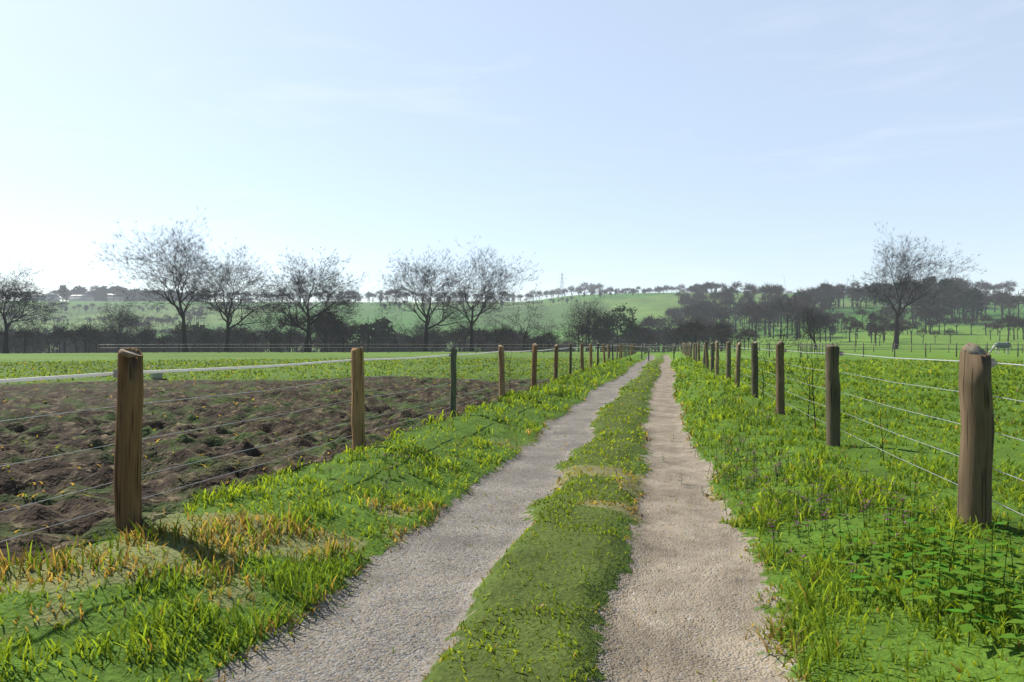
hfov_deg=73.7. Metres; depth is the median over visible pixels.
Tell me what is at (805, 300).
wood
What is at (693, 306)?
wood
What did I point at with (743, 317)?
wood
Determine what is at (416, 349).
wood
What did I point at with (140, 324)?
wood
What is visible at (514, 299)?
wood
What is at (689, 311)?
trees
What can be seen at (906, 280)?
tree
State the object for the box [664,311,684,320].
wood
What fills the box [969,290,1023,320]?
trees
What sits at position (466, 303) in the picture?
wood
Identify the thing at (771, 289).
trees
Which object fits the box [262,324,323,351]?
wood
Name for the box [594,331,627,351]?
tree
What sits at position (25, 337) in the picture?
tree
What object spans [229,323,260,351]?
tree
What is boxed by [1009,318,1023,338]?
wood
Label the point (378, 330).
wood
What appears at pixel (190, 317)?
wood
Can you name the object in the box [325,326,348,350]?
tree
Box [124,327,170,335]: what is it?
wood
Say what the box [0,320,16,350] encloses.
tree
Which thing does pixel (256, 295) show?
wood
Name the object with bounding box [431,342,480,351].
wood
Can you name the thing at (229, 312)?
tree
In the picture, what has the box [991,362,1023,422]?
shrub
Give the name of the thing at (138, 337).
wood
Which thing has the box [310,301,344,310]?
wood
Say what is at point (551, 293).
wood
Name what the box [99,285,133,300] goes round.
wood
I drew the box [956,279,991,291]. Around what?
wood
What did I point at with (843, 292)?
wood
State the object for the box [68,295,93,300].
farm barn
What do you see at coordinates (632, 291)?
wood
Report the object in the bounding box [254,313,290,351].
tree
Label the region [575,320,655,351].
wood
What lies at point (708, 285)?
trees
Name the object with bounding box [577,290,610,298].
wood
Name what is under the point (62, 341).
wood
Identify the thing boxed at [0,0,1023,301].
sky
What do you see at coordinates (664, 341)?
wood
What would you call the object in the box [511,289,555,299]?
wood
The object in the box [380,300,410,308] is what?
wood
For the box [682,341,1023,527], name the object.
fence posts
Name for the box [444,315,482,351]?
tree
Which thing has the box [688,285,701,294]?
wood
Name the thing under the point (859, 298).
wood
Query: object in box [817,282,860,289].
wood
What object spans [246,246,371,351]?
tree
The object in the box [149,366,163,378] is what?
feed tub
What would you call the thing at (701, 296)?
wood
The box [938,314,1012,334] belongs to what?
wood
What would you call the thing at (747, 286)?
wood
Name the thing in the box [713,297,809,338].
wood
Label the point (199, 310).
wood
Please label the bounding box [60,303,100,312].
wood
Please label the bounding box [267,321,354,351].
wood
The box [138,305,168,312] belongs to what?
wood
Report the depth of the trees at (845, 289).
414.44 m
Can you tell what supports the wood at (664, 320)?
on the ground at (686, 562)
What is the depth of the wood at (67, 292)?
953.51 m
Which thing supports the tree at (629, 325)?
on the ground at (686, 562)
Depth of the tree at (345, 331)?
113.65 m
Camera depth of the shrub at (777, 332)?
14.49 m
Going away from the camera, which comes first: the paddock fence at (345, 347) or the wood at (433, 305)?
the paddock fence at (345, 347)
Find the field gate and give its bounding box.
[644,343,674,353]
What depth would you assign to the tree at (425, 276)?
121.85 m
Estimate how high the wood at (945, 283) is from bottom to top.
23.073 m
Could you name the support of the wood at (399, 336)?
on the ground at (686, 562)
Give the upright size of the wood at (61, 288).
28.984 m
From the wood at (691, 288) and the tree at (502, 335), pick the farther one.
the wood at (691, 288)
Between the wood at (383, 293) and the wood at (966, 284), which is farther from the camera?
the wood at (383, 293)
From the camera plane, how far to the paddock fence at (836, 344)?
80.58 m
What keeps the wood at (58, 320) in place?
on the ground at (686, 562)
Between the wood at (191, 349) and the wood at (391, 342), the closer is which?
the wood at (191, 349)
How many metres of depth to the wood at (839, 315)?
279.51 m
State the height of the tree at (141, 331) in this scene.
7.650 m
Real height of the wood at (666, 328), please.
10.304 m
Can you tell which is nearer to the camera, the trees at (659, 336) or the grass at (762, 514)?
the grass at (762, 514)
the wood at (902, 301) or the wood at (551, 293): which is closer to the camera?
the wood at (902, 301)
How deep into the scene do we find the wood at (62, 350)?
233.34 m
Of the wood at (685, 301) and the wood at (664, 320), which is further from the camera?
the wood at (685, 301)
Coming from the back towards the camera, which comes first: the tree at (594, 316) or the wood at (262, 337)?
the wood at (262, 337)
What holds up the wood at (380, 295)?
on the ground at (686, 562)
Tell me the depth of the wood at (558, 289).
1002.96 m
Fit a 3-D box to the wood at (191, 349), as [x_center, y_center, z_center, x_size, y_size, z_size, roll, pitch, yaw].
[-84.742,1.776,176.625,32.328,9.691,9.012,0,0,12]
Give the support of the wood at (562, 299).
on the ground at (686, 562)
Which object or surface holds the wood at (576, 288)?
on the ground at (686, 562)
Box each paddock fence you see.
[98,343,624,352]
[609,343,1023,360]
[643,343,1023,352]
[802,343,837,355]
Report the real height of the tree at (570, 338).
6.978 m
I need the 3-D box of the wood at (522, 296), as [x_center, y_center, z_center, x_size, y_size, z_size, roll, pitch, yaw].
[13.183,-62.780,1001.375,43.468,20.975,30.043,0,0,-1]
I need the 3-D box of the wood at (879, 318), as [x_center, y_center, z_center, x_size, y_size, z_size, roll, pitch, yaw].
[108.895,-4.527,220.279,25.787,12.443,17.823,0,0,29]
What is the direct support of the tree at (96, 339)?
on the ground at (686, 562)
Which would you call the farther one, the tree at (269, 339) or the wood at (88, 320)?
the wood at (88, 320)
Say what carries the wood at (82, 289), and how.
on the ground at (686, 562)
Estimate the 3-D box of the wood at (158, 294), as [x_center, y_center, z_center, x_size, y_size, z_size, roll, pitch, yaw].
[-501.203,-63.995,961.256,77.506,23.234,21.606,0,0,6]
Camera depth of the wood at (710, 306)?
360.27 m
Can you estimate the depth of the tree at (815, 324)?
149.31 m
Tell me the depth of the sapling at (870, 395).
7.30 m
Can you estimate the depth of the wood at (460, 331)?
169.38 m
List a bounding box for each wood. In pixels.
[0,319,82,352]
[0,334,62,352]
[0,336,46,352]
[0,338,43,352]
[1,314,24,324]
[1,337,36,352]
[9,326,61,337]
[13,322,101,352]
[15,329,69,352]
[31,289,85,299]
[35,301,67,311]
[41,315,69,323]
[55,332,111,352]
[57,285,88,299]
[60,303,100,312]
[60,344,94,352]
[65,334,133,352]
[74,324,156,352]
[76,285,102,300]
[77,339,137,352]
[85,316,111,323]
[87,346,114,352]
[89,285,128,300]
[90,286,110,300]
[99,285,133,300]
[103,290,129,300]
[106,320,152,330]
[109,331,176,351]
[116,290,146,300]
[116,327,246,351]
[124,291,133,300]
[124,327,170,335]
[132,288,154,300]
[134,317,172,329]
[136,331,235,351]
[137,289,177,301]
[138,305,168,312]
[151,333,216,351]
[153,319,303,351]
[154,317,180,325]
[163,311,205,324]
[165,289,216,301]
[175,311,203,321]
[179,308,205,316]
[187,317,261,351]
[192,305,212,312]
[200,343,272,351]
[203,292,241,301]
[210,329,280,351]
[243,291,267,301]
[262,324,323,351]
[265,292,299,301]
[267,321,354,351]
[275,304,369,351]
[278,286,304,299]
[280,339,328,351]
[286,332,347,351]
[305,292,328,300]
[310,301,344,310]
[315,310,396,351]
[316,338,367,351]
[318,342,412,351]
[330,289,359,301]
[352,291,396,301]
[355,292,374,301]
[365,336,435,351]
[368,289,401,301]
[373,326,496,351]
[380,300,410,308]
[384,293,406,301]
[386,327,411,351]
[400,332,446,351]
[403,292,432,301]
[408,343,429,351]
[416,301,443,309]
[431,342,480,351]
[437,291,465,301]
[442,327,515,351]
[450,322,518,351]
[453,300,480,308]
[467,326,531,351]
[480,298,514,308]
[480,343,530,351]
[489,290,508,301]
[495,294,526,301]
[507,293,534,300]
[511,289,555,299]
[515,335,551,351]
[517,301,542,307]
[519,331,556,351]
[530,291,563,299]
[538,287,581,299]
[548,296,576,305]
[550,285,596,295]
[561,340,611,351]
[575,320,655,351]
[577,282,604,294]
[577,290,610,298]
[587,286,614,292]
[588,340,630,351]
[592,287,630,293]
[609,286,645,296]
[616,333,657,351]
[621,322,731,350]
[624,319,679,350]
[637,313,713,328]
[639,324,679,351]
[640,286,666,292]
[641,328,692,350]
[646,287,672,294]
[653,314,715,337]
[654,283,685,292]
[655,320,687,350]
[660,323,759,348]
[664,300,718,314]
[664,305,687,321]
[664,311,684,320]
[675,292,691,304]
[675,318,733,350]
[677,296,695,306]
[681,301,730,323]
[682,301,718,320]
[682,320,737,339]
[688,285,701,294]
[691,298,706,305]
[692,289,703,294]
[692,292,707,299]
[694,320,735,347]
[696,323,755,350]
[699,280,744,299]
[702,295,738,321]
[702,306,761,330]
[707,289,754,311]
[710,282,719,292]
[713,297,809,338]
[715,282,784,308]
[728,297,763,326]
[732,311,757,329]
[736,291,789,317]
[740,301,822,340]
[742,283,786,295]
[758,305,828,335]
[760,299,772,321]
[769,289,831,326]
[773,305,820,324]
[788,287,836,313]
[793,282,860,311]
[802,309,846,331]
[816,310,890,342]
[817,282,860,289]
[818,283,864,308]
[823,317,890,338]
[828,283,858,306]
[834,289,874,308]
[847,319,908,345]
[855,306,916,329]
[861,281,890,304]
[864,320,954,343]
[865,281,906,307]
[879,305,939,325]
[885,292,941,318]
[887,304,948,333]
[888,276,960,316]
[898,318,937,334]
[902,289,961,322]
[910,273,936,285]
[912,273,964,288]
[913,281,983,324]
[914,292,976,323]
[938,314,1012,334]
[948,275,971,307]
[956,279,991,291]
[965,286,1011,312]
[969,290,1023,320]
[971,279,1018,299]
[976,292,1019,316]
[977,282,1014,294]
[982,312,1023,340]
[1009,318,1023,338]
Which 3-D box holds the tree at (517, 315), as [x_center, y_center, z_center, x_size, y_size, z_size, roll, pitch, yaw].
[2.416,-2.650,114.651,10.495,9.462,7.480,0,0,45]
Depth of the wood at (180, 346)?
198.71 m
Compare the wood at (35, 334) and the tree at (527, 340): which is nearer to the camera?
the tree at (527, 340)
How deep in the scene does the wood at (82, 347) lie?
180.64 m
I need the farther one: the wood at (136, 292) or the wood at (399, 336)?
the wood at (136, 292)
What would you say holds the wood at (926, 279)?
on the ground at (686, 562)
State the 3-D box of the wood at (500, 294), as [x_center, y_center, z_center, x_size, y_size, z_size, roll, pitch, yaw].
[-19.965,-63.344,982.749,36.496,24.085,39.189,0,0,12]
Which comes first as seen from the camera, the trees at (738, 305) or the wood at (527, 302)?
the trees at (738, 305)
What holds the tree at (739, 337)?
on the ground at (686, 562)
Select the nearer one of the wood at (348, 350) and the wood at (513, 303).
the wood at (348, 350)
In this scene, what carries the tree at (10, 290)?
on the ground at (686, 562)
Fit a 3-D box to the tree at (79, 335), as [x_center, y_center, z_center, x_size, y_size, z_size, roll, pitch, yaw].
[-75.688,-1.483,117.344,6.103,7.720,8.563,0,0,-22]
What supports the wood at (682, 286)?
on the ground at (686, 562)
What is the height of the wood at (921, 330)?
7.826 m
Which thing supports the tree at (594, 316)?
on the ground at (686, 562)
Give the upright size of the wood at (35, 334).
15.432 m
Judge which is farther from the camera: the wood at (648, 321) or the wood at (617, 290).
the wood at (617, 290)
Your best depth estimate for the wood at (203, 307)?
657.99 m
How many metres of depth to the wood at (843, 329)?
242.64 m
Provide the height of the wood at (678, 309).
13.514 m
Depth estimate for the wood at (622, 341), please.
245.25 m
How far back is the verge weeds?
3.84 m
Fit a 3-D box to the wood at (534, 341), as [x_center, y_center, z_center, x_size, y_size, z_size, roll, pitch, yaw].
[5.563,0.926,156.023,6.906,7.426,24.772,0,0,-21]
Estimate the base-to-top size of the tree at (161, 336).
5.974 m
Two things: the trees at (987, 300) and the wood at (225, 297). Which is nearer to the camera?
the trees at (987, 300)
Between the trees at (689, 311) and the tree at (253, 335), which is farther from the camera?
the trees at (689, 311)
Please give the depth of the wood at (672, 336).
193.97 m
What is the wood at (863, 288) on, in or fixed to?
on the ground at (686, 562)
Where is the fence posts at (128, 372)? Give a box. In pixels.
[0,343,635,541]
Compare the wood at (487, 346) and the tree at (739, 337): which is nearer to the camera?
the tree at (739, 337)
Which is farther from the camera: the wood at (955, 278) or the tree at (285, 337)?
the wood at (955, 278)
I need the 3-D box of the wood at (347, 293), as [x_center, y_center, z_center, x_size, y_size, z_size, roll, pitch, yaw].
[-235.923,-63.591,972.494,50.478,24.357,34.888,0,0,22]
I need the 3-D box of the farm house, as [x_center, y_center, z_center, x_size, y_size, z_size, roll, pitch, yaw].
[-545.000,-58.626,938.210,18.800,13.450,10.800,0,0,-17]
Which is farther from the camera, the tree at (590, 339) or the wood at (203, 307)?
the wood at (203, 307)
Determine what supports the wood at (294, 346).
on the ground at (686, 562)
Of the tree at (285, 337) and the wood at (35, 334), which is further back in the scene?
the wood at (35, 334)
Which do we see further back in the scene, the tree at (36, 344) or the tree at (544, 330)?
the tree at (36, 344)
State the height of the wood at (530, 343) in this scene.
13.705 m
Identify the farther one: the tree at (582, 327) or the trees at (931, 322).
the trees at (931, 322)
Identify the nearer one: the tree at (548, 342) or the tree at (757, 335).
the tree at (548, 342)
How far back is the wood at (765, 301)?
356.69 m
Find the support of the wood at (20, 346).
on the ground at (686, 562)
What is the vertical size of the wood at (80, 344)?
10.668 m
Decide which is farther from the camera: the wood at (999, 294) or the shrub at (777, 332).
the wood at (999, 294)
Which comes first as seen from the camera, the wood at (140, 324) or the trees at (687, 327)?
the trees at (687, 327)
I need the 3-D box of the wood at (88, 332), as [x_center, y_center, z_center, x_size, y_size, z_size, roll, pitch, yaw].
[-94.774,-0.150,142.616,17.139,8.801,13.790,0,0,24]
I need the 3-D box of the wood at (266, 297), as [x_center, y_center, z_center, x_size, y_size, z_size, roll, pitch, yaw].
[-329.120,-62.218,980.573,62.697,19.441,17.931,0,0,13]
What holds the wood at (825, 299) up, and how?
on the ground at (686, 562)
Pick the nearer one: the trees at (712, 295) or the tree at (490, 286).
the tree at (490, 286)
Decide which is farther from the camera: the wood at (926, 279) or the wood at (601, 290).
the wood at (601, 290)
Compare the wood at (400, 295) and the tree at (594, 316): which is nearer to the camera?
the tree at (594, 316)
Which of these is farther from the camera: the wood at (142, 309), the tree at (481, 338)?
the wood at (142, 309)
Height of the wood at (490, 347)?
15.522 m
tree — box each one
[0,260,71,352]
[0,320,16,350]
[10,321,40,352]
[11,326,51,352]
[25,316,69,352]
[54,313,89,352]
[77,298,161,352]
[81,326,108,352]
[91,206,244,351]
[105,326,137,352]
[120,317,158,352]
[146,325,173,351]
[169,238,322,351]
[212,331,244,350]
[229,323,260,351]
[237,321,270,351]
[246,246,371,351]
[250,326,291,349]
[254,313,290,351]
[271,322,299,351]
[289,314,329,351]
[324,315,361,351]
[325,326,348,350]
[348,315,388,351]
[367,241,520,351]
[374,336,390,350]
[379,335,404,351]
[381,316,406,351]
[399,321,422,349]
[400,317,453,351]
[428,235,548,351]
[430,339,445,351]
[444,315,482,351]
[474,330,489,351]
[482,316,517,342]
[491,325,514,346]
[496,302,546,350]
[516,330,542,351]
[520,316,561,351]
[537,324,561,351]
[544,338,567,351]
[551,294,626,351]
[559,327,581,349]
[561,305,601,351]
[579,329,602,350]
[591,303,640,351]
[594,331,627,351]
[634,317,660,350]
[666,325,687,350]
[686,327,709,343]
[724,328,745,350]
[730,328,747,345]
[741,322,771,342]
[785,303,833,348]
[836,221,986,348]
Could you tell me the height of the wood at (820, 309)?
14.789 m
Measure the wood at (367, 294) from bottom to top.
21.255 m
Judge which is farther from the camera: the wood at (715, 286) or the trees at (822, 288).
the wood at (715, 286)
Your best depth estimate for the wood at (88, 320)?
563.71 m
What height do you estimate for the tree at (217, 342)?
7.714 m
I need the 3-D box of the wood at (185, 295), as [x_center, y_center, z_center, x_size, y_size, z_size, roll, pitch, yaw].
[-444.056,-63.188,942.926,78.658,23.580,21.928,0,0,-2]
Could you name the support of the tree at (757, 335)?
on the ground at (686, 562)
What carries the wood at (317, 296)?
on the ground at (686, 562)
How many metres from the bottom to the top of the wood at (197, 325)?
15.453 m
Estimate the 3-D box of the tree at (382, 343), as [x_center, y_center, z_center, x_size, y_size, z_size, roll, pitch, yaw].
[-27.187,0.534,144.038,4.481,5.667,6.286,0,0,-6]
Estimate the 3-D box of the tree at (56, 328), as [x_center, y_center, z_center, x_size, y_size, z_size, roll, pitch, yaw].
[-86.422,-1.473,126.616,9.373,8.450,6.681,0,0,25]
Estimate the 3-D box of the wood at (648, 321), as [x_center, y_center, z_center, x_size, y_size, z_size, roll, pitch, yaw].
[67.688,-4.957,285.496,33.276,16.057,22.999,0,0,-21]
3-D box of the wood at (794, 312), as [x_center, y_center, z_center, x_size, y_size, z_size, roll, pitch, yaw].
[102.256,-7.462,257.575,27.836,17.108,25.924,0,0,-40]
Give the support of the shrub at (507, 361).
on the ground at (686, 562)
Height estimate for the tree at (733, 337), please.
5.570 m
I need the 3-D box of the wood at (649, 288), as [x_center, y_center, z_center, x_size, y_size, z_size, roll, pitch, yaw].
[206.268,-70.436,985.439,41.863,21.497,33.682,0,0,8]
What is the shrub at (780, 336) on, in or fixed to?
on the ground at (686, 562)
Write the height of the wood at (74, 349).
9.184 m
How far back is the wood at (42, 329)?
436.08 m
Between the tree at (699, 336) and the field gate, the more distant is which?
the tree at (699, 336)
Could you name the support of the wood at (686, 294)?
on the ground at (686, 562)
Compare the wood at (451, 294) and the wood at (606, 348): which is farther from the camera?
the wood at (451, 294)
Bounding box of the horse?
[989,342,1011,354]
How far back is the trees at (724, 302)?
370.81 m
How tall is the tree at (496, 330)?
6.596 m
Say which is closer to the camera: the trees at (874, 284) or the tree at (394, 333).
the tree at (394, 333)
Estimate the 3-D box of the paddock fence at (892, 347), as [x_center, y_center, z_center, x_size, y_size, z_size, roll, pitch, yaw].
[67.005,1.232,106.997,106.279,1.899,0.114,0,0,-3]
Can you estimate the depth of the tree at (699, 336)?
133.60 m
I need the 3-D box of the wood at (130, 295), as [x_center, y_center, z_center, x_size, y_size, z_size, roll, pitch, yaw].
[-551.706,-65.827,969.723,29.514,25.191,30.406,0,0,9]
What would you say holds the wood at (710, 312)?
on the ground at (686, 562)
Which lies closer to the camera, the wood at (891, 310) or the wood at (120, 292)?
the wood at (891, 310)
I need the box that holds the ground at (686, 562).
[0,292,1023,681]
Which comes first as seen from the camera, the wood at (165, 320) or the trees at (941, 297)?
the trees at (941, 297)
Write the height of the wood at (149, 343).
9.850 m
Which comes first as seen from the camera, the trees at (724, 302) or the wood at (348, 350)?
the wood at (348, 350)
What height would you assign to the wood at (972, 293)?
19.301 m
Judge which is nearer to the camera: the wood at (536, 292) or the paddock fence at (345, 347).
the paddock fence at (345, 347)
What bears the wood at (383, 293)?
on the ground at (686, 562)
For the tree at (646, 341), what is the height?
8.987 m
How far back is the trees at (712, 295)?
454.69 m
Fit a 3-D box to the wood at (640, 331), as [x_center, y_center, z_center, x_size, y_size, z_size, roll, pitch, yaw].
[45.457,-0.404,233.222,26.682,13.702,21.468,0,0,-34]
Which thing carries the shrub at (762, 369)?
on the ground at (686, 562)
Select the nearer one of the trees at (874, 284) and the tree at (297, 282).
the tree at (297, 282)
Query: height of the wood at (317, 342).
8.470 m
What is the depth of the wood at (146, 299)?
980.95 m
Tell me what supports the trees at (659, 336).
on the ground at (686, 562)
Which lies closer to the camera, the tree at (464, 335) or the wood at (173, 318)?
the tree at (464, 335)
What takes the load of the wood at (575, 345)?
on the ground at (686, 562)
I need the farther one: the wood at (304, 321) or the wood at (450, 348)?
the wood at (450, 348)
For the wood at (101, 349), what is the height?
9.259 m
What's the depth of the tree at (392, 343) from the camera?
156.77 m
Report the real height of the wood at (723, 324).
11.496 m
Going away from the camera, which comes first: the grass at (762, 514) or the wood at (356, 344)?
the grass at (762, 514)
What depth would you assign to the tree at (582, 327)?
109.09 m
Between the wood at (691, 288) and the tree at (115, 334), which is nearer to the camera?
the tree at (115, 334)
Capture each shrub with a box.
[493,332,515,392]
[731,275,805,372]
[733,310,781,391]
[739,296,809,378]
[748,337,775,396]
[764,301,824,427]
[803,326,852,420]
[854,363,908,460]
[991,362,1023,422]
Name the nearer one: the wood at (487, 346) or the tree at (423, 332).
the tree at (423, 332)
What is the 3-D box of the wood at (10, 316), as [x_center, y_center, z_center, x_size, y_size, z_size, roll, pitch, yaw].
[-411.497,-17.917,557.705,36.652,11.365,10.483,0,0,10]
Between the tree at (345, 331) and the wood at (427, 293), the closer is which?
the tree at (345, 331)
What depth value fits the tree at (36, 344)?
213.99 m
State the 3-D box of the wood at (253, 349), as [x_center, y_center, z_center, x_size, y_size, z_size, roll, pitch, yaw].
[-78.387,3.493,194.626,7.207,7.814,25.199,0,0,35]
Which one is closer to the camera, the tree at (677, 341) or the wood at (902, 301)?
the tree at (677, 341)
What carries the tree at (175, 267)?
on the ground at (686, 562)
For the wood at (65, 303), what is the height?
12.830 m
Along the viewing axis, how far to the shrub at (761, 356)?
16.98 m
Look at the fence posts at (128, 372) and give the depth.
5.03 m
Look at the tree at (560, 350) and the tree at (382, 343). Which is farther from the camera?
the tree at (560, 350)
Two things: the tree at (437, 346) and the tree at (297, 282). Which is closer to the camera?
the tree at (297, 282)
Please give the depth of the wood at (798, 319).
307.83 m
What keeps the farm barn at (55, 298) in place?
on the ground at (686, 562)
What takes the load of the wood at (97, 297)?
on the ground at (686, 562)
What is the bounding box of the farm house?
[107,294,123,300]
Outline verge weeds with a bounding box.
[315,395,1023,646]
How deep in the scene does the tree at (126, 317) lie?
173.67 m
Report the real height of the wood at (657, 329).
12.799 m
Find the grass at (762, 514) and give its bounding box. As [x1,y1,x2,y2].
[0,356,1023,681]
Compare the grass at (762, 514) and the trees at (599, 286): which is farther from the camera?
the trees at (599, 286)
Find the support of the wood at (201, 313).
on the ground at (686, 562)
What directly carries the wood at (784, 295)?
on the ground at (686, 562)
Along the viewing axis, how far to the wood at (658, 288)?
711.65 m
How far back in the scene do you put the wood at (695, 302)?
428.81 m
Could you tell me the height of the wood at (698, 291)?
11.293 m
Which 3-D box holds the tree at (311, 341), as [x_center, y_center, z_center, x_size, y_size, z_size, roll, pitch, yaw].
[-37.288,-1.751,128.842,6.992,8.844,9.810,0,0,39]
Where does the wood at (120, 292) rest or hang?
on the ground at (686, 562)
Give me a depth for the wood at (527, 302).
708.94 m
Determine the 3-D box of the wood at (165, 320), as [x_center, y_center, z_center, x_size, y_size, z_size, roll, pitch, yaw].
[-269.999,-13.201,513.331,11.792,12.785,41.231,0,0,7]
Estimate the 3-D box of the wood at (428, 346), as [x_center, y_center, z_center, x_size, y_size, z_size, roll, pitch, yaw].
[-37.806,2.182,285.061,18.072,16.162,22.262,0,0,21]
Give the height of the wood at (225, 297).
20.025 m
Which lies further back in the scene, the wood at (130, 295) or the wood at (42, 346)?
the wood at (130, 295)
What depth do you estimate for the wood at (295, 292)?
944.91 m
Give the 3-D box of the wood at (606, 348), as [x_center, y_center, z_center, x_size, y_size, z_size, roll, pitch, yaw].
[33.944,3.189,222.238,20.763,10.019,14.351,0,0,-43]
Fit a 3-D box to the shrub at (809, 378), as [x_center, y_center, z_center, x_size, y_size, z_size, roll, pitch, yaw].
[4.974,0.659,11.001,0.842,1.843,0.498,0,0,-1]
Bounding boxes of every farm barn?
[20,294,59,300]
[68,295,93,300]
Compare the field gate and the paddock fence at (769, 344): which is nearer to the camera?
the paddock fence at (769, 344)
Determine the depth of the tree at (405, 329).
139.84 m
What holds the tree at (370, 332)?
on the ground at (686, 562)
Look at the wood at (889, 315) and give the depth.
285.42 m
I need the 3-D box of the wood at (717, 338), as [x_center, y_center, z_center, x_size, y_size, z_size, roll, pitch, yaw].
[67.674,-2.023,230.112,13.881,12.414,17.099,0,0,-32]

